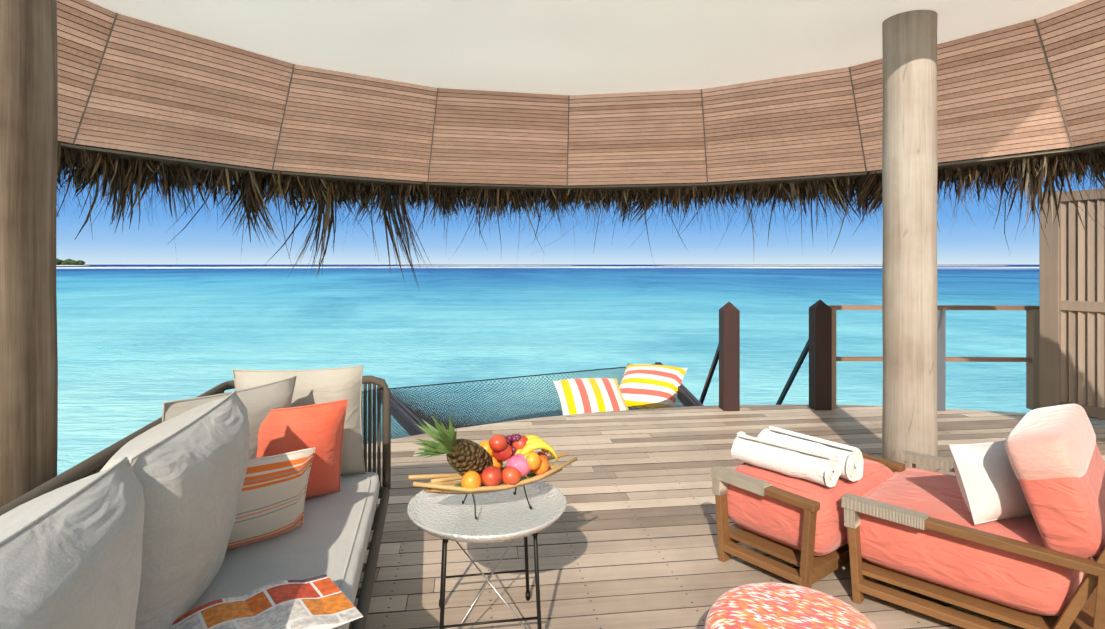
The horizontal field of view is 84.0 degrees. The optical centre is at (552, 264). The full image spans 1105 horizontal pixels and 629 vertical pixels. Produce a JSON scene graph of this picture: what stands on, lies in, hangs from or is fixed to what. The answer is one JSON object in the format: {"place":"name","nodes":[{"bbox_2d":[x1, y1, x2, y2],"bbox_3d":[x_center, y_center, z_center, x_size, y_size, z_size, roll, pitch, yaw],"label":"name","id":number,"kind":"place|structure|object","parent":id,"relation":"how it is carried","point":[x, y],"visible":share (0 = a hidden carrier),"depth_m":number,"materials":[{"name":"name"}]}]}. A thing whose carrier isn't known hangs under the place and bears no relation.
{"place":"outdoors","nodes":[
{"label":"outdoors","id":0,"kind":"place"},
{"bbox_2d":[56,258,88,265],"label":"island","id":1,"kind":"structure","parent":0,"point":[68,262],"depth_m":1458.47,"materials":[{"name":"green plant"}]},
{"bbox_2d":[56,265,1038,474],"bbox_3d":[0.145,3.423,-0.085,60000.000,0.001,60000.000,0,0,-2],"label":"sea","id":2,"kind":"structure","parent":0,"point":[138,346],"depth_m":32.30,"materials":[{"name":"liquid"}]},
{"bbox_2d":[56,166,1104,264],"label":"sky","id":3,"kind":"structure","parent":0,"point":[205,242],"materials":[{"name":"blue"}]},
{"bbox_2d":[87,0,1084,94],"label":"ceiling","id":4,"kind":"structure","parent":0,"point":[570,47],"depth_m":4.64,"materials":[{"name":"white paint"}]},
{"bbox_2d":[57,0,1104,187],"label":"ceiling panels","id":5,"kind":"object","parent":4,"relation":"attached to","point":[157,89],"depth_m":5.53,"materials":[{"name":"brown wood"}]},
{"bbox_2d":[56,141,1104,289],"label":"thatch","id":6,"kind":"object","parent":5,"relation":"attached to","point":[125,178],"visible":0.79,"depth_m":5.89,"materials":[{"name":"brown plant"}]},
{"bbox_2d":[60,40,1104,196],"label":"roof","id":7,"kind":"structure","parent":5,"relation":"attached to","point":[992,163],"depth_m":5.92,"materials":[{"name":"brown plant"}]},
{"bbox_2d":[405,265,1004,265],"bbox_3d":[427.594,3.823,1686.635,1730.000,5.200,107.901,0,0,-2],"label":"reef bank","id":8,"kind":"structure","parent":0,"point":[701,265],"depth_m":1659.11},
{"bbox_2d":[354,405,1104,628],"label":"deck","id":9,"kind":"structure","parent":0,"point":[627,539],"depth_m":3.44,"materials":[{"name":"brown wood"}]},
{"bbox_2d":[0,0,57,507],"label":"column","id":10,"kind":"structure","parent":9,"relation":"on","point":[28,205],"depth_m":1.72,"materials":[{"name":"brown wood"}]},
{"bbox_2d":[0,376,390,628],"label":"sofa","id":11,"kind":"object","parent":9,"relation":"on","point":[330,538],"visible":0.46,"depth_m":2.37,"materials":[{"name":"grey fabric"}]},
{"bbox_2d":[0,457,144,628],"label":"back cushion","id":12,"kind":"object","parent":11,"relation":"on","point":[70,555],"visible":1,"depth_m":1.19,"materials":[{"name":"beige fabric"}]},
{"bbox_2d":[100,391,249,628],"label":"back cushion","id":13,"kind":"object","parent":11,"relation":"on","point":[189,468],"visible":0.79,"depth_m":1.71,"materials":[{"name":"beige fabric"}]},
{"bbox_2d":[162,376,296,458],"bbox_3d":[-1.377,0.813,2.600,0.226,0.605,0.605,13,6,26],"label":"cushion","id":14,"kind":"object","parent":11,"relation":"on","point":[260,402],"visible":0.27,"depth_m":2.59,"materials":[{"name":"fabric"}]},
{"bbox_2d":[168,574,363,628],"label":"throw blanket","id":15,"kind":"object","parent":11,"relation":"on","point":[321,602],"visible":0.98,"depth_m":1.79,"materials":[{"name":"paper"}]},
{"bbox_2d":[227,447,315,549],"bbox_3d":[-1.208,0.908,2.307,0.564,0.426,0.159,0,26,-37],"label":"striped cushion","id":16,"kind":"object","parent":11,"relation":"on","point":[272,497],"visible":0.44,"depth_m":2.33,"materials":[{"name":"beige fabric"}]},
{"bbox_2d":[232,365,365,474],"bbox_3d":[-1.260,0.803,3.083,0.605,0.605,0.218,0,12,-11],"label":"cushion","id":17,"kind":"object","parent":11,"relation":"on","point":[315,386],"visible":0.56,"depth_m":3.02,"materials":[{"name":"fabric"}]},
{"bbox_2d":[256,399,347,497],"bbox_3d":[-1.193,0.858,2.748,0.505,0.505,0.178,0,18,-31],"label":"pillow","id":18,"kind":"object","parent":11,"relation":"on","point":[320,427],"visible":0.5,"depth_m":2.73,"materials":[{"name":"fabric"}]},
{"bbox_2d":[407,480,566,628],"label":"tray table","id":19,"kind":"object","parent":9,"relation":"on","point":[505,515],"visible":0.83,"depth_m":2.51,"materials":[{"name":"silver metal"}]},
{"bbox_2d":[408,414,577,519],"bbox_3d":[-0.236,0.799,2.559,0.726,0.424,0.232,0,0,-26],"label":"fruit bowl","id":20,"kind":"object","parent":19,"relation":"on","point":[479,468],"visible":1,"depth_m":2.49,"materials":[{"name":"multicoloured food"}]},
{"bbox_2d":[362,362,703,442],"bbox_3d":[-0.392,1.702,6.754,6.544,0.335,3.436,0,0,-30],"label":"hammock","id":21,"kind":"object","parent":9,"relation":"on","point":[408,417],"visible":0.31,"depth_m":7.46,"materials":[{"name":"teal fabric"}]},
{"bbox_2d":[553,378,628,414],"bbox_3d":[0.482,1.643,7.477,0.840,0.278,0.840,0,24,-10],"label":"striped pillow","id":22,"kind":"object","parent":21,"relation":"on","point":[582,395],"visible":0.9,"depth_m":7.36,"materials":[{"name":"multicoloured fabric"}]},
{"bbox_2d":[619,363,687,408],"bbox_3d":[1.248,1.583,7.949,0.840,0.278,0.840,0,32,26],"label":"striped pillow","id":23,"kind":"object","parent":21,"relation":"on","point":[644,384],"visible":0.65,"depth_m":7.83,"materials":[{"name":"multicoloured fabric"}]},
{"bbox_2d":[704,582,876,628],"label":"pouf","id":24,"kind":"object","parent":9,"relation":"on","point":[769,605],"visible":1,"depth_m":2.00,"materials":[{"name":"fabric"}]},
{"bbox_2d":[710,452,905,588],"bbox_3d":[1.371,1.286,3.261,0.952,0.476,0.580,0,0,-38],"label":"footstool","id":25,"kind":"object","parent":9,"relation":"on","point":[799,522],"visible":0.71,"depth_m":2.98,"materials":[{"name":"fabric"}]},
{"bbox_2d":[731,432,840,486],"bbox_3d":[1.171,0.976,3.107,0.168,0.159,0.512,0,0,-40],"label":"towel","id":26,"kind":"object","parent":25,"relation":"on","point":[802,463],"visible":1,"depth_m":3.03,"materials":[{"name":"white fabric"}]},
{"bbox_2d":[758,426,862,481],"bbox_3d":[1.329,0.977,3.190,0.168,0.158,0.512,46,-24,-26],"label":"towel","id":27,"kind":"object","parent":25,"relation":"on","point":[851,462],"visible":0.52,"depth_m":3.08,"materials":[{"name":"white fabric"}]},
{"bbox_2d":[699,300,1038,410],"bbox_3d":[3.404,2.267,7.754,3.328,3.796,2.797,0,0,-2],"label":"railing","id":28,"kind":"object","parent":9,"relation":"on","point":[820,347],"visible":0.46,"depth_m":6.41,"materials":[{"name":"brown wood"}]},
{"bbox_2d":[882,10,937,471],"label":"column","id":29,"kind":"structure","parent":9,"relation":"on","point":[909,196],"depth_m":4.21,"materials":[{"name":"beige wood"}]},
{"bbox_2d":[841,404,1104,628],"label":"lounge chair","id":30,"kind":"object","parent":9,"relation":"on","point":[911,527],"visible":0.96,"depth_m":2.49,"materials":[{"name":"fabric"}]},
{"bbox_2d":[949,441,1031,524],"bbox_3d":[1.981,0.943,2.702,0.464,0.326,0.194,0,-22,-16],"label":"lumbar pillow","id":31,"kind":"object","parent":30,"relation":"on","point":[989,485],"visible":0.54,"depth_m":2.61,"materials":[{"name":"white fabric"}]},
{"bbox_2d":[1039,188,1104,419],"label":"screen","id":32,"kind":"object","parent":9,"relation":"on","point":[1072,315],"visible":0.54,"depth_m":5.99,"materials":[{"name":"brown wood"}]}
]}

